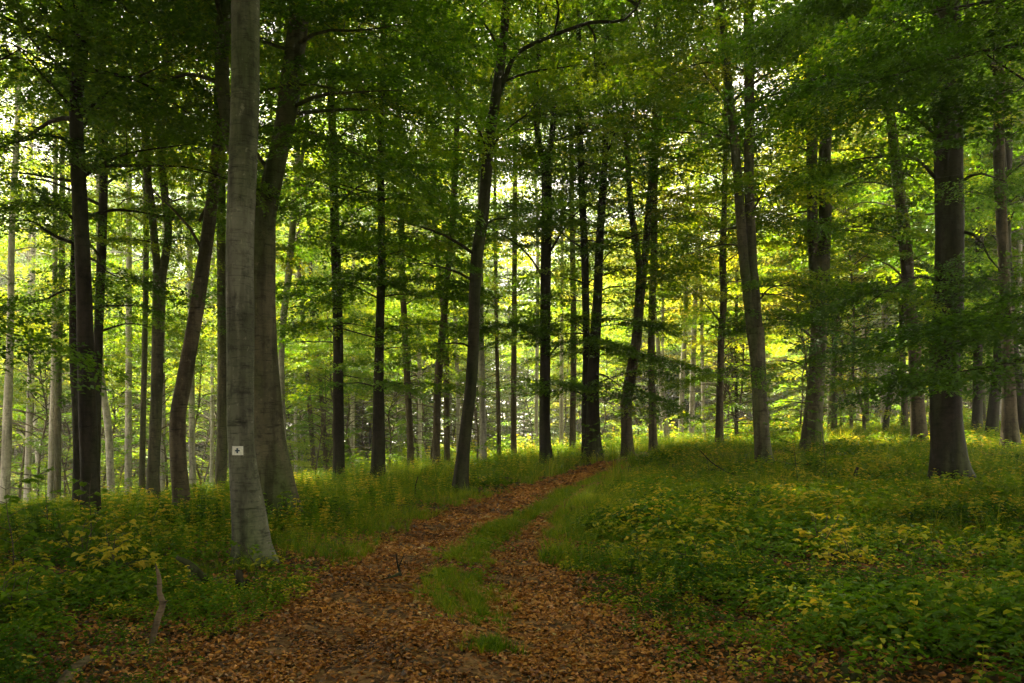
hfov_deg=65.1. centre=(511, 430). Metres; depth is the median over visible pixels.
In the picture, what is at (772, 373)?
young beech
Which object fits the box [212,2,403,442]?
beech tree
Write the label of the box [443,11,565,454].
beech tree
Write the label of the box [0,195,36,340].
beech tree
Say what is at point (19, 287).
young beech
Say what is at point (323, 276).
beech tree
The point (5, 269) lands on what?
beech tree
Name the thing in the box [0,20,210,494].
beech tree
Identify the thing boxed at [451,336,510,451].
young beech
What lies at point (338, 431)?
beech tree
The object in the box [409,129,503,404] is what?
beech tree
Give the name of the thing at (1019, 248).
beech tree
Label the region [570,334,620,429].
beech tree
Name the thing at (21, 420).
young beech
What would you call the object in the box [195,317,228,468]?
young beech
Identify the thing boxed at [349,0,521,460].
beech tree
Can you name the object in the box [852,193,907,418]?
beech tree
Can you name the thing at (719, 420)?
beech tree
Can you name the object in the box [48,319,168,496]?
young beech
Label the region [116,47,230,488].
beech tree
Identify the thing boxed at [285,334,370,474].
young beech
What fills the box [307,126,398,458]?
beech tree
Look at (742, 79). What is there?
sky
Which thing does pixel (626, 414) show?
beech tree
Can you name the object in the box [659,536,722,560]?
yellow shrub
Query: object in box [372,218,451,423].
beech tree
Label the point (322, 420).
beech tree
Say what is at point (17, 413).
beech tree
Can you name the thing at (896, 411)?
beech tree
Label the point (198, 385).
young beech
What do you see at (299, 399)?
young beech
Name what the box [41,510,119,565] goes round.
yellow shrub
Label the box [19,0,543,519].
beech tree
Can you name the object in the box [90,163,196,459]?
beech tree
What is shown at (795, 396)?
young beech
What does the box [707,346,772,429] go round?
young beech
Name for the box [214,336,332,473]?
young beech
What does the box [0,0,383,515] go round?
beech tree
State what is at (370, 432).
beech tree
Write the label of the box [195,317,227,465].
young beech
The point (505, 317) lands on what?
beech tree
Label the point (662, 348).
beech tree
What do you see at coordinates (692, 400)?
beech tree
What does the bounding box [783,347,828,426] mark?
young beech
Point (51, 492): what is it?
sapling
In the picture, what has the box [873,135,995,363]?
beech tree
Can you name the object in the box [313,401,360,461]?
young beech
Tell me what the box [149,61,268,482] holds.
beech tree
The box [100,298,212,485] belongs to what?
young beech
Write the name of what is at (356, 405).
young beech
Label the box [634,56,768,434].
beech tree
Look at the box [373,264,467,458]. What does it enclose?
young beech
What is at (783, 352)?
beech tree
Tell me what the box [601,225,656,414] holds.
beech tree
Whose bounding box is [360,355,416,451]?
young beech
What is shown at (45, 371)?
young beech
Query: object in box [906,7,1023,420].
beech tree
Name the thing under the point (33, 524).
sapling
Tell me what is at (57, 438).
beech tree
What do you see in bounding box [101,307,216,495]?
young beech
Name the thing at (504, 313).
beech tree
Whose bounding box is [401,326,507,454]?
young beech
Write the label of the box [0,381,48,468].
young beech
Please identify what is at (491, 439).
young beech
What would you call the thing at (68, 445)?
young beech
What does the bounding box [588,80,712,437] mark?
beech tree
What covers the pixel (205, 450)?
young beech
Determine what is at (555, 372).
young beech
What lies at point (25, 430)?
young beech
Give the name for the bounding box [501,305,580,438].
young beech
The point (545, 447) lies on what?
beech tree
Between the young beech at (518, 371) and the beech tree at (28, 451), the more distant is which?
the young beech at (518, 371)
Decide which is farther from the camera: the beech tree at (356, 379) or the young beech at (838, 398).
the beech tree at (356, 379)
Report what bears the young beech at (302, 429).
on the ground at (844, 669)
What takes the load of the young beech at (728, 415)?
on the ground at (844, 669)
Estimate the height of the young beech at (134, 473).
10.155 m
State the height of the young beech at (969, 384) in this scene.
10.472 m
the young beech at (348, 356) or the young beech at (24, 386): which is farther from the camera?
the young beech at (24, 386)
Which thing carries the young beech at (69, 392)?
on the ground at (844, 669)
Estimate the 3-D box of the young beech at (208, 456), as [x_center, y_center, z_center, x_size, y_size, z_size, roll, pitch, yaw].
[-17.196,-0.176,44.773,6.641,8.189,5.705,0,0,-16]
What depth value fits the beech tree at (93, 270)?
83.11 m
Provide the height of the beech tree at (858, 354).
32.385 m
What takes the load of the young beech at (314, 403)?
on the ground at (844, 669)
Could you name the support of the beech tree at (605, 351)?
on the ground at (844, 669)
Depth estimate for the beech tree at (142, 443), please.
24.95 m
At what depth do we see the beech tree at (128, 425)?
33.95 m
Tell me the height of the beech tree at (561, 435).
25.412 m
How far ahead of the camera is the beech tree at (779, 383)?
99.08 m
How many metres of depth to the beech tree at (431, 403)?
97.32 m
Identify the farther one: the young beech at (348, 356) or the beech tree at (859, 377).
the beech tree at (859, 377)
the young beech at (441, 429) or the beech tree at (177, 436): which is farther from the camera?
the young beech at (441, 429)
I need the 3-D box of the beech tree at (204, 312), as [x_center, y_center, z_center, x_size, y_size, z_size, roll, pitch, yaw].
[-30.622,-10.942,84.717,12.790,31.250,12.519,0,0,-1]
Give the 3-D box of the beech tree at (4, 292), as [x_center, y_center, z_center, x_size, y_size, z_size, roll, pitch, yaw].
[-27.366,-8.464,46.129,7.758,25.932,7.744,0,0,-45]
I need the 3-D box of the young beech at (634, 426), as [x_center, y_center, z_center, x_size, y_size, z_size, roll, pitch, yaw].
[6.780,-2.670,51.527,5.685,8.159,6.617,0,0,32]
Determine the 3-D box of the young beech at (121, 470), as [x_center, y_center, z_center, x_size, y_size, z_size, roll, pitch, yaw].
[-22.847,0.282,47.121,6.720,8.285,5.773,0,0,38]
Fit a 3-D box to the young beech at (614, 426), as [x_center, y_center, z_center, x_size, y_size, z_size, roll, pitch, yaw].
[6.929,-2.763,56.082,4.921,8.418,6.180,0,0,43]
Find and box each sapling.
[0,474,50,573]
[23,465,66,530]
[63,475,124,546]
[129,509,178,539]
[175,483,219,507]
[228,540,276,567]
[277,491,310,524]
[581,421,609,453]
[693,451,719,473]
[764,402,822,479]
[804,393,845,469]
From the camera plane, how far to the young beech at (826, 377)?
39.31 m
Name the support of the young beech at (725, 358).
on the ground at (844, 669)
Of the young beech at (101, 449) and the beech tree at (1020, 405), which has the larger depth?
the young beech at (101, 449)
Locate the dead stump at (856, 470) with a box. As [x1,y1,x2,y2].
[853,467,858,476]
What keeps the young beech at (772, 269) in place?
on the ground at (844, 669)
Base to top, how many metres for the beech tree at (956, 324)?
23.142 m
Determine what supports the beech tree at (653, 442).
on the ground at (844, 669)
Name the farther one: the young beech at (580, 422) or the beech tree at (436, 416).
the young beech at (580, 422)
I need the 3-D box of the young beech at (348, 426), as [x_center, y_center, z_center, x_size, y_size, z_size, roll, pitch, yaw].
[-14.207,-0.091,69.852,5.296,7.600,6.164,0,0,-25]
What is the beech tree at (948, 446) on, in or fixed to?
on the ground at (844, 669)
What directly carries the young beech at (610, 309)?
on the ground at (844, 669)
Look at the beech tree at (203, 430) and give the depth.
97.38 m
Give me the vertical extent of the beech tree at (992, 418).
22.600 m
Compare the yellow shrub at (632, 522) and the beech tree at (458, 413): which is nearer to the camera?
the yellow shrub at (632, 522)
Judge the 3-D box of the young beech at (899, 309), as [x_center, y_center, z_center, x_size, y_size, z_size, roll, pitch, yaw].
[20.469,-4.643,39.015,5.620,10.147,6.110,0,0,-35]
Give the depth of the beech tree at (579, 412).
83.20 m
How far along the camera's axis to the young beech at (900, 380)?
40.86 m
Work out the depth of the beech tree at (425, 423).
75.31 m
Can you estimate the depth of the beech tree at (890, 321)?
76.60 m
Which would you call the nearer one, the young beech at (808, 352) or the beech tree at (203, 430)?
the young beech at (808, 352)
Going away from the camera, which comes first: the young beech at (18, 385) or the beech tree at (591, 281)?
the young beech at (18, 385)
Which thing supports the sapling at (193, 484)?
on the ground at (844, 669)
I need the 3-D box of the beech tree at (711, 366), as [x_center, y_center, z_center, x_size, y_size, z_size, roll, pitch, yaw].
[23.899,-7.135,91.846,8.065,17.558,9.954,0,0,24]
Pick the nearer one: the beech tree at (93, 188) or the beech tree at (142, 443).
the beech tree at (142, 443)
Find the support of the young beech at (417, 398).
on the ground at (844, 669)
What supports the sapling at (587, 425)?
on the ground at (844, 669)
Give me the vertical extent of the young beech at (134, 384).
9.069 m
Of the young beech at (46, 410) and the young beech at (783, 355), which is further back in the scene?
the young beech at (783, 355)
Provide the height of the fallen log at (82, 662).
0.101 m
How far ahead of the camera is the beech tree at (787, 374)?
47.59 m
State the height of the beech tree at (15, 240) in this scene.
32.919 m
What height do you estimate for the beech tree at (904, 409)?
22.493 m
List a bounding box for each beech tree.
[0,0,181,408]
[0,0,230,509]
[0,0,268,470]
[0,0,334,502]
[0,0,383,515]
[0,1,117,503]
[0,3,123,501]
[0,8,150,502]
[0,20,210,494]
[0,27,186,499]
[0,44,91,496]
[0,86,142,491]
[0,177,50,366]
[0,181,101,428]
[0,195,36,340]
[0,211,71,473]
[0,227,23,405]
[0,259,36,464]
[1,0,282,493]
[2,268,68,469]
[4,0,403,509]
[18,0,226,493]
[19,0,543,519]
[46,177,122,414]
[63,174,168,477]
[66,202,139,422]
[85,7,343,489]
[88,0,216,491]
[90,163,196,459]
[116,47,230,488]
[117,162,216,453]
[124,284,208,460]
[148,295,216,464]
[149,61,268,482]
[168,192,226,432]
[171,0,502,483]
[186,274,216,458]
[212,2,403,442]
[215,0,536,480]
[226,0,278,565]
[259,38,365,472]
[259,103,329,472]
[264,106,349,472]
[266,21,367,474]
[276,147,369,455]
[276,152,392,449]
[276,214,325,438]
[296,0,802,491]
[296,6,506,470]
[296,102,408,466]
[303,261,375,430]
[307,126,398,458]
[325,154,417,383]
[340,4,566,469]
[345,226,394,454]
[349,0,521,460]
[357,83,469,460]
[370,181,432,450]
[372,150,469,455]
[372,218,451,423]
[385,365,441,444]
[392,30,522,452]
[397,275,466,445]
[401,6,562,463]
[404,0,707,463]
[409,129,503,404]
[427,307,490,445]
[439,192,517,443]
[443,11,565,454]
[451,15,601,454]
[465,205,550,444]
[468,0,693,452]
[476,34,611,448]
[479,0,724,461]
[488,1,659,448]
[493,38,610,445]
[509,0,773,456]
[550,207,624,403]
[550,286,618,438]
[552,3,744,450]
[566,279,645,437]
[567,0,917,468]
[568,292,623,424]
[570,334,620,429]
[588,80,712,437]
[592,226,697,437]
[601,193,690,437]
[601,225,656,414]
[612,37,718,437]
[613,0,833,446]
[625,64,770,438]
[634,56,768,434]
[638,0,1023,413]
[650,49,743,439]
[668,146,803,436]
[675,0,968,451]
[677,242,768,437]
[686,296,750,418]
[687,0,1023,488]
[695,288,751,418]
[706,0,1023,447]
[708,249,798,413]
[740,302,803,417]
[741,270,829,418]
[741,338,798,425]
[744,249,826,415]
[757,44,934,430]
[757,75,928,430]
[768,23,915,427]
[769,320,859,407]
[786,23,990,422]
[818,59,925,424]
[832,29,992,428]
[834,14,989,429]
[843,0,1023,436]
[843,214,892,419]
[846,145,916,388]
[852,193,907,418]
[855,313,923,420]
[856,13,1023,431]
[859,241,926,412]
[861,0,1023,450]
[865,2,1023,433]
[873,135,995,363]
[877,31,1023,355]
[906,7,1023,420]
[910,2,1023,353]
[917,211,1023,421]
[966,79,1023,313]
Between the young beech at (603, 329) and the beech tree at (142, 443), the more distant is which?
the young beech at (603, 329)
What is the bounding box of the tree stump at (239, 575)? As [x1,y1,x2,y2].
[235,570,249,595]
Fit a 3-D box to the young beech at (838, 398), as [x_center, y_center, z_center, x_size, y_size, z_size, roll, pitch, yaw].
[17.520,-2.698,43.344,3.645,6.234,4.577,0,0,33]
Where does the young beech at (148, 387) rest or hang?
on the ground at (844, 669)
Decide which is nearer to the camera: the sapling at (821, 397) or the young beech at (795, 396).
the sapling at (821, 397)
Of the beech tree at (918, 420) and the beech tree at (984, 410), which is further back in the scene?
the beech tree at (984, 410)
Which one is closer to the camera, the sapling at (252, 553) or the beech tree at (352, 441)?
the sapling at (252, 553)
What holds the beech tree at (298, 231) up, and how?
on the ground at (844, 669)
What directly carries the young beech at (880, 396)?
on the ground at (844, 669)
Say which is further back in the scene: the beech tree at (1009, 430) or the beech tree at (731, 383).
the beech tree at (731, 383)
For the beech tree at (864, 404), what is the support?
on the ground at (844, 669)
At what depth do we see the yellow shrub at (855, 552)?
8.39 m
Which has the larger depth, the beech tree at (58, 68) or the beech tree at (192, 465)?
the beech tree at (192, 465)
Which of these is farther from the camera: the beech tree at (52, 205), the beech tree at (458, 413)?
the beech tree at (458, 413)
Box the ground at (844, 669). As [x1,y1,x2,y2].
[0,435,1023,682]
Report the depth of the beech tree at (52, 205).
15.31 m
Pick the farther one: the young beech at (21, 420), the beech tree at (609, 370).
the beech tree at (609, 370)
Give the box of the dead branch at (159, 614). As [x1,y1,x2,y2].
[148,563,168,646]
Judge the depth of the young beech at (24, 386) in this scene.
63.96 m
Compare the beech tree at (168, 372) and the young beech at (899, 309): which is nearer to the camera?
the young beech at (899, 309)
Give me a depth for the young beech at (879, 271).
34.76 m
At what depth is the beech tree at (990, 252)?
39.79 m
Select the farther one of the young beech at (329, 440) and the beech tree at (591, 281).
the beech tree at (591, 281)
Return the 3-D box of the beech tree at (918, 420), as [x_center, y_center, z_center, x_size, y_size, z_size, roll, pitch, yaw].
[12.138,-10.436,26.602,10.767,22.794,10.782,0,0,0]
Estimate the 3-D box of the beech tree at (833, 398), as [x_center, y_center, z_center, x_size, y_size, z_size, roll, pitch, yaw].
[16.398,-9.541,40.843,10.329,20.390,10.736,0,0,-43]
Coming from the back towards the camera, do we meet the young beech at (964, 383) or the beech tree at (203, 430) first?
the beech tree at (203, 430)
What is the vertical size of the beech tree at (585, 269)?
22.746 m
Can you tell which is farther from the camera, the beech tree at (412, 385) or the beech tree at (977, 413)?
the beech tree at (412, 385)
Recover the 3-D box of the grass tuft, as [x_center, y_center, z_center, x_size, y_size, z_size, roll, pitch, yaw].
[-0.150,1.508,5.724,0.521,0.167,0.574,0,0,-30]
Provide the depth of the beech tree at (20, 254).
78.37 m
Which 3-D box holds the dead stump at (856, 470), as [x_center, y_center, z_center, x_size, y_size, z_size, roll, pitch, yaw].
[7.713,1.053,18.001,0.138,0.486,0.109,0,0,0]
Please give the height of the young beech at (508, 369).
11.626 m
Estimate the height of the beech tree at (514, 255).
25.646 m
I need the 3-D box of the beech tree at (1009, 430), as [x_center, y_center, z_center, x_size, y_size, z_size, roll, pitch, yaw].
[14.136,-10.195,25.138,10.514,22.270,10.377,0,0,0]
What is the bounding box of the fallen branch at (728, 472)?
[700,450,817,476]
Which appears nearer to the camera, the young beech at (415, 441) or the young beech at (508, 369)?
the young beech at (415, 441)
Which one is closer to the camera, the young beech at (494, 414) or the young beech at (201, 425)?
the young beech at (201, 425)
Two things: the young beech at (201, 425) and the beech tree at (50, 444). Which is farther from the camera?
the young beech at (201, 425)
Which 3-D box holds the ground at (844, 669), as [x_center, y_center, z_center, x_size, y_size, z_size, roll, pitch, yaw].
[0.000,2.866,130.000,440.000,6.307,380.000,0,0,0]
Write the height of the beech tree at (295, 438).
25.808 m
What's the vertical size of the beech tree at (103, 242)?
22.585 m
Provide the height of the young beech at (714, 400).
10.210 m
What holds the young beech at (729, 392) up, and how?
on the ground at (844, 669)
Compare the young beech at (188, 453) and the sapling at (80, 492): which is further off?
the young beech at (188, 453)
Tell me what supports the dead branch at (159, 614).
on the ground at (844, 669)
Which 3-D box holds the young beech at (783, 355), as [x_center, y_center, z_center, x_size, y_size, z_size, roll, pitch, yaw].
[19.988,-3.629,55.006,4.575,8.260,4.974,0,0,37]
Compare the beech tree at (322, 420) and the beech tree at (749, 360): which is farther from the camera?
the beech tree at (749, 360)
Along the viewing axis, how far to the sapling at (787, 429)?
18.86 m
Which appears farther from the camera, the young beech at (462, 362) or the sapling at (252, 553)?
the young beech at (462, 362)
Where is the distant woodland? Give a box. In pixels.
[0,202,988,467]
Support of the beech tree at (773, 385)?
on the ground at (844, 669)
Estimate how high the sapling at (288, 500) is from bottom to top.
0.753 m
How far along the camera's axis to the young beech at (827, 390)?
53.95 m
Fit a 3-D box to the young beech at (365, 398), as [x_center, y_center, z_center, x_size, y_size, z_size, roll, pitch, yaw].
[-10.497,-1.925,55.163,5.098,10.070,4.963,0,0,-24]
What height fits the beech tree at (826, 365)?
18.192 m
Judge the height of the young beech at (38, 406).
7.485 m
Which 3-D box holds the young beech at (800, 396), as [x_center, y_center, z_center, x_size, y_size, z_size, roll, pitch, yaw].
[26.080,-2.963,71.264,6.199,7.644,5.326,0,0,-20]
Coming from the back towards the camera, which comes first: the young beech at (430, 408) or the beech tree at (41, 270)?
the beech tree at (41, 270)
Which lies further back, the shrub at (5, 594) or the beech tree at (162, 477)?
the beech tree at (162, 477)
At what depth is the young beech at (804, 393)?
51.14 m
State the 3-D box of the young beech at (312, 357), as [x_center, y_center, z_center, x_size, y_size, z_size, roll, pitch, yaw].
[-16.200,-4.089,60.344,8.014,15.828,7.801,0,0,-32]
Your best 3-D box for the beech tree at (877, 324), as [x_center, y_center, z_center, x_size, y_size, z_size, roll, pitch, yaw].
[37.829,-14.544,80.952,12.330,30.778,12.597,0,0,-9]
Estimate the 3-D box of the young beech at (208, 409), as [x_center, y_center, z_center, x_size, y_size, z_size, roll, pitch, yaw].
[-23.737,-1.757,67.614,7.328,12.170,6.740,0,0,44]
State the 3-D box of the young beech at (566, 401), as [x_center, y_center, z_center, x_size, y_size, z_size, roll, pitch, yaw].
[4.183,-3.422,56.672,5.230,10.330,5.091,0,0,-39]
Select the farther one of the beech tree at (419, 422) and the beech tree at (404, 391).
the beech tree at (404, 391)
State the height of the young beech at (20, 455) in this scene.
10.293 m
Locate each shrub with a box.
[0,562,63,615]
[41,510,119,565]
[71,519,157,572]
[630,511,688,530]
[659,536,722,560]
[792,511,853,559]
[812,533,877,568]
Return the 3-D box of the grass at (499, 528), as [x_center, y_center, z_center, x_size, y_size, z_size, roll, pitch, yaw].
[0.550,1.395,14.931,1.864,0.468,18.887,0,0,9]
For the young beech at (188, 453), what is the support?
on the ground at (844, 669)
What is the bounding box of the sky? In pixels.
[0,0,970,442]
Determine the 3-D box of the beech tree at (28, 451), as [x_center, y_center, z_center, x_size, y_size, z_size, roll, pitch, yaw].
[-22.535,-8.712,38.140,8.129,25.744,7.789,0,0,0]
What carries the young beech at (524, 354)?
on the ground at (844, 669)
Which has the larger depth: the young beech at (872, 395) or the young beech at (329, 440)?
the young beech at (872, 395)
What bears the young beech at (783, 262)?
on the ground at (844, 669)
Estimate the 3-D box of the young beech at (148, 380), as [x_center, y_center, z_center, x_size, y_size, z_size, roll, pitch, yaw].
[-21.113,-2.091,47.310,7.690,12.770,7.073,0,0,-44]
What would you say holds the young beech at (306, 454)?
on the ground at (844, 669)
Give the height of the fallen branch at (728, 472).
0.731 m
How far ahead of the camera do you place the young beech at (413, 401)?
65.78 m
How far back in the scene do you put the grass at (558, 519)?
14.55 m
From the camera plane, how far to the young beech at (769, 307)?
38.51 m
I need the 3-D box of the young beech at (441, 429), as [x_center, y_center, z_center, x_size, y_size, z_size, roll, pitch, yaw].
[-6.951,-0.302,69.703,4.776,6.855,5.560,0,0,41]
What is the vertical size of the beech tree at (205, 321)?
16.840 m
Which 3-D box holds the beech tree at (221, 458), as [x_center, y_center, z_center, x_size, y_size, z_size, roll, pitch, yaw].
[-9.126,-9.054,24.162,8.614,22.805,7.670,0,0,0]
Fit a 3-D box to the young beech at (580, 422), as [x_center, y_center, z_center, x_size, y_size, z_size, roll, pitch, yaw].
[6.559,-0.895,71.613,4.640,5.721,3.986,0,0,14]
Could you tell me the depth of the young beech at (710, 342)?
74.31 m
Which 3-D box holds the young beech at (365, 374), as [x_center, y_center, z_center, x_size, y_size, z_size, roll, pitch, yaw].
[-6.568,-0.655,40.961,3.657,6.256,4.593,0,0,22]
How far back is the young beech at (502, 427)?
64.50 m
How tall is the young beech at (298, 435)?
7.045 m
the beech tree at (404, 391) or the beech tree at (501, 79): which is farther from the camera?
the beech tree at (404, 391)
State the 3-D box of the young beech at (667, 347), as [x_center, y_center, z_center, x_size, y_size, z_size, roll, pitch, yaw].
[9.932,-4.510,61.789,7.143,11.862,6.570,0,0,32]
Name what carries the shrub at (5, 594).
on the ground at (844, 669)
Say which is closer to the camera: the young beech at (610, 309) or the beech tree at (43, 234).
the beech tree at (43, 234)
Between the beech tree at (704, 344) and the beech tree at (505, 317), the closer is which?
the beech tree at (704, 344)
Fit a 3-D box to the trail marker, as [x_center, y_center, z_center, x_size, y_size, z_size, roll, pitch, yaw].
[-3.223,0.235,9.423,0.122,0.104,0.030,0,0,-6]
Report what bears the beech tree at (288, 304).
on the ground at (844, 669)
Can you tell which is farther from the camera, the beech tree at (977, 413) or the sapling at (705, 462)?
the beech tree at (977, 413)
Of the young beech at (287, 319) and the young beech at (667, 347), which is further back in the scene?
the young beech at (667, 347)
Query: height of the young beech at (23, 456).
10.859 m
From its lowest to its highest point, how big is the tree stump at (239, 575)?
0.324 m
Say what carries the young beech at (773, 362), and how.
on the ground at (844, 669)
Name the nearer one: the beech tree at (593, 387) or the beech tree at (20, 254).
the beech tree at (593, 387)
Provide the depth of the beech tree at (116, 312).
86.12 m
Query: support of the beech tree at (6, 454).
on the ground at (844, 669)
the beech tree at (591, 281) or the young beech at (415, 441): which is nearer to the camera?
the young beech at (415, 441)
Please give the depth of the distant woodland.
101.18 m
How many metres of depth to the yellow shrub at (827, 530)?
9.18 m
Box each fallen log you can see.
[55,655,93,682]
[176,556,207,586]
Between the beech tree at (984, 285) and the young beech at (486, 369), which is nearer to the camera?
the beech tree at (984, 285)
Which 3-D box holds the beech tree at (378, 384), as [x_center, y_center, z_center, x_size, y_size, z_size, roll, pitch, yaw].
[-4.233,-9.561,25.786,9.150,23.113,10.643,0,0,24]
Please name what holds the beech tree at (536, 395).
on the ground at (844, 669)
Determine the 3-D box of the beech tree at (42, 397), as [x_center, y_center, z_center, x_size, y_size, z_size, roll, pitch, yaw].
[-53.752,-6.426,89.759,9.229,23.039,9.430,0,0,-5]
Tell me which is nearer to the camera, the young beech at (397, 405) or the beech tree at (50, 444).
the beech tree at (50, 444)
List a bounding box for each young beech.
[0,268,104,480]
[0,293,93,501]
[0,296,71,474]
[0,298,121,500]
[0,347,47,474]
[0,350,43,486]
[0,361,48,486]
[0,372,66,501]
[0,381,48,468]
[0,388,63,490]
[2,304,67,479]
[11,374,67,469]
[12,352,147,501]
[19,285,150,488]
[31,406,118,495]
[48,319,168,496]
[61,386,148,486]
[61,432,123,487]
[100,286,209,488]
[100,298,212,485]
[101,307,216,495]
[101,327,187,488]
[101,363,168,484]
[101,367,150,481]
[115,343,196,477]
[120,343,172,427]
[145,357,227,483]
[146,305,228,485]
[165,366,216,475]
[166,335,228,478]
[166,409,213,486]
[187,337,227,462]
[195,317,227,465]
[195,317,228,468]
[197,353,216,471]
[205,251,329,464]
[208,275,329,468]
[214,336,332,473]
[276,271,344,470]
[284,286,386,464]
[284,335,332,465]
[284,337,357,473]
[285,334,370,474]
[285,378,312,464]
[286,288,389,474]
[287,280,393,470]
[287,413,329,460]
[302,407,356,470]
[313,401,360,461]
[324,346,426,465]
[327,400,370,458]
[328,338,392,462]
[329,391,372,457]
[343,289,421,457]
[346,357,423,463]
[347,251,464,463]
[360,340,429,460]
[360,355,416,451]
[367,271,466,458]
[367,295,493,459]
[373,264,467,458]
[387,336,435,452]
[389,359,432,457]
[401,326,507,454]
[413,339,512,458]
[424,383,478,452]
[424,404,455,452]
[441,321,505,450]
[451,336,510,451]
[455,414,495,450]
[474,391,522,444]
[475,331,534,446]
[476,393,520,444]
[490,380,533,447]
[494,339,556,449]
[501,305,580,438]
[501,343,539,446]
[504,311,599,441]
[529,336,582,442]
[533,311,600,443]
[556,329,607,440]
[564,403,609,440]
[566,332,648,433]
[576,332,646,437]
[577,320,641,437]
[599,270,676,436]
[600,293,681,429]
[648,136,807,423]
[678,274,749,429]
[678,312,746,426]
[681,257,792,433]
[681,315,778,428]
[687,301,751,427]
[696,311,771,437]
[699,336,789,442]
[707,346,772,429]
[729,236,893,426]
[739,350,798,427]
[762,179,917,430]
[765,302,857,430]
[768,275,858,424]
[770,328,828,423]
[770,372,839,423]
[772,146,934,431]
[777,310,845,397]
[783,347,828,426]
[789,341,862,421]
[795,359,854,418]
[797,325,866,427]
[849,317,965,426]
[853,328,899,421]
[853,340,900,420]
[857,227,990,412]
[893,296,992,413]
[962,351,992,410]
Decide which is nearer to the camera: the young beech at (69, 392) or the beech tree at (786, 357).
the young beech at (69, 392)
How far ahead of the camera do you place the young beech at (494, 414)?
70.29 m
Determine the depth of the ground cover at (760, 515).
9.11 m
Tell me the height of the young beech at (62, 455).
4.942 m
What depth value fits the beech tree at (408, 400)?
32.95 m
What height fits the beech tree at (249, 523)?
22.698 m
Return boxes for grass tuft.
[460,626,527,655]
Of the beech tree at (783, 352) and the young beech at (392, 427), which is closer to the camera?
the young beech at (392, 427)
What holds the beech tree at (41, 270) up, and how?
on the ground at (844, 669)
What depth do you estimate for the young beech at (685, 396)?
51.25 m
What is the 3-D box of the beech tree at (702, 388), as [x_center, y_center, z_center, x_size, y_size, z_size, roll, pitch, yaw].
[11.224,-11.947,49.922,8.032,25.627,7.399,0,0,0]
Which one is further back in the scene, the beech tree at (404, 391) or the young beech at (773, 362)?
the beech tree at (404, 391)
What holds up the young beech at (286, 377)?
on the ground at (844, 669)
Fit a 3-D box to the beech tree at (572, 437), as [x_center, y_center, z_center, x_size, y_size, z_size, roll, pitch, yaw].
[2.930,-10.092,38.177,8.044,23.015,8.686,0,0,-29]
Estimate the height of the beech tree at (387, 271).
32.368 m
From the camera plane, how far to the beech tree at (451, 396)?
96.56 m
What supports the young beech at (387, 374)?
on the ground at (844, 669)
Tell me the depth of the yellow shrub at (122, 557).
8.18 m
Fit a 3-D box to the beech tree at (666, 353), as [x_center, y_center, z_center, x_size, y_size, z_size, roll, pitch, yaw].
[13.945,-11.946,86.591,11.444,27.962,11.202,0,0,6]
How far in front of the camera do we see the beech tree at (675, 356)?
73.40 m
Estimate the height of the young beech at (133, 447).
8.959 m
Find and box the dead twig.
[385,553,404,578]
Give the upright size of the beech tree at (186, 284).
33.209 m
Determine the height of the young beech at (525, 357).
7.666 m
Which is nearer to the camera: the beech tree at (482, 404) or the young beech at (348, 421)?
the beech tree at (482, 404)
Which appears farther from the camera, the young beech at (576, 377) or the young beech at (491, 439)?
the young beech at (576, 377)
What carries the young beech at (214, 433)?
on the ground at (844, 669)
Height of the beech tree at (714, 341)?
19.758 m
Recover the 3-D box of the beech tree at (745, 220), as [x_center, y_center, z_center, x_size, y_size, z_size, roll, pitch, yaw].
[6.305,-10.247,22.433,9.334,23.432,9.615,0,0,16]
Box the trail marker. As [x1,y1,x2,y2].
[232,446,242,454]
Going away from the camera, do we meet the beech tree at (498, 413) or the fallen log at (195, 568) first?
the fallen log at (195, 568)
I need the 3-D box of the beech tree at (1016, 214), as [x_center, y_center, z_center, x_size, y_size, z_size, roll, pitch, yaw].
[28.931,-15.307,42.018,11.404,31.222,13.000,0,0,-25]
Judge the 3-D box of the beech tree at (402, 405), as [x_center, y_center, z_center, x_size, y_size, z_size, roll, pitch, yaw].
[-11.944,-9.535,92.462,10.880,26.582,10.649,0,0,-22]
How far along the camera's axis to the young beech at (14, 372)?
48.62 m
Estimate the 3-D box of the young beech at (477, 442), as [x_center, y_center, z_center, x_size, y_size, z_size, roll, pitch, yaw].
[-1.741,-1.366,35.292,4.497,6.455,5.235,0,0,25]
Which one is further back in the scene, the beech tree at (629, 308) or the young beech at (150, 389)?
the beech tree at (629, 308)
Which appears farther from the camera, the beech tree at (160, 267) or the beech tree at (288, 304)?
the beech tree at (288, 304)
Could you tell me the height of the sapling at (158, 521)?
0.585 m
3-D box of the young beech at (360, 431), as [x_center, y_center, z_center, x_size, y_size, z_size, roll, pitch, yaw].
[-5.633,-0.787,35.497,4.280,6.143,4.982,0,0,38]
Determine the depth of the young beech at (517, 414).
70.73 m
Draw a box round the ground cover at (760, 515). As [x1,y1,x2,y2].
[0,403,1023,682]
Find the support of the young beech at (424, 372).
on the ground at (844, 669)
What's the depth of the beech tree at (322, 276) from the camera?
71.30 m
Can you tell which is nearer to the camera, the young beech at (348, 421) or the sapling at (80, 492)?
the sapling at (80, 492)
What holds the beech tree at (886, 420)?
on the ground at (844, 669)
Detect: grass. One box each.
[0,416,1023,605]
[399,470,608,654]
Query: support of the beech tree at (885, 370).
on the ground at (844, 669)
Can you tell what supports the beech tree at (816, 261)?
on the ground at (844, 669)
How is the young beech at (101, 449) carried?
on the ground at (844, 669)

